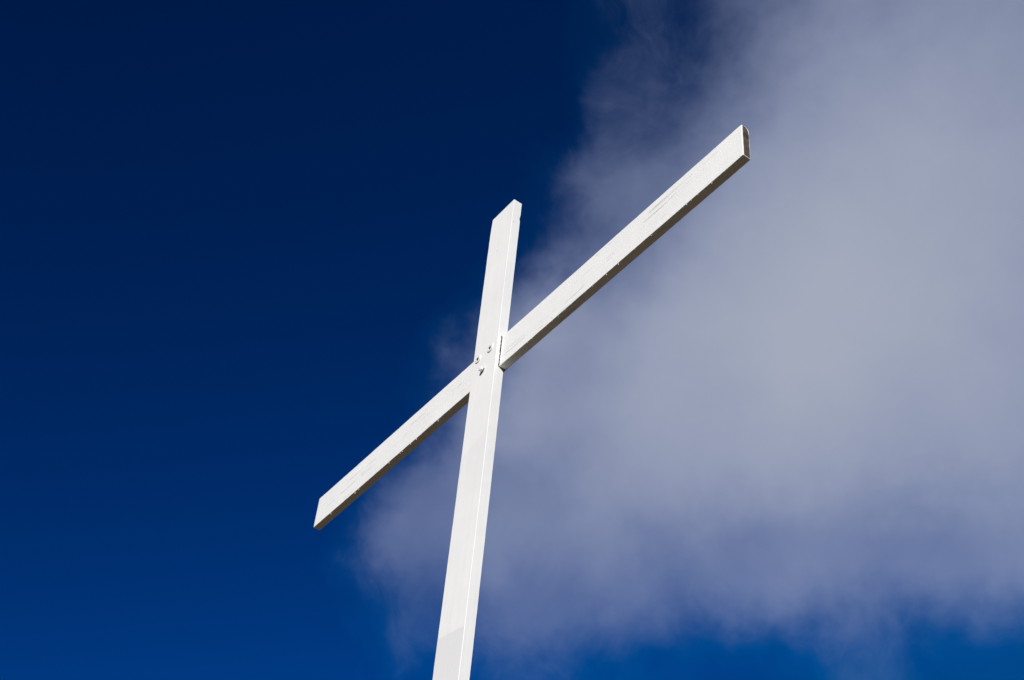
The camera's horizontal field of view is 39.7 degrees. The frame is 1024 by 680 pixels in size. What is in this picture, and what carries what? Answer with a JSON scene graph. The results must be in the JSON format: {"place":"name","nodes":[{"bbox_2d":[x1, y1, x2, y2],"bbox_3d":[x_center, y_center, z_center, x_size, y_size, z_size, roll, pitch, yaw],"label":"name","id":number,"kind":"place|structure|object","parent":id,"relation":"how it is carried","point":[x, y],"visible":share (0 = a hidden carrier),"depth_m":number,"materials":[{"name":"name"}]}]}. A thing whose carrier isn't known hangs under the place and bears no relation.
{"place":"outdoors","nodes":[
{"label":"outdoors","id":0,"kind":"place"},
{"bbox_2d":[0,0,1023,679],"label":"sky","id":1,"kind":"structure","parent":0,"point":[244,243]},
{"bbox_3d":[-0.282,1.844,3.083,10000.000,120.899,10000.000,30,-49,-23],"label":"ground","id":2,"kind":"structure","parent":0,"visible":0},
{"bbox_2d":[314,125,749,679],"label":"wooden cross","id":3,"kind":"object","parent":2,"relation":"on","point":[500,349],"visible":1,"depth_m":4.50,"materials":[{"name":"white paint"}]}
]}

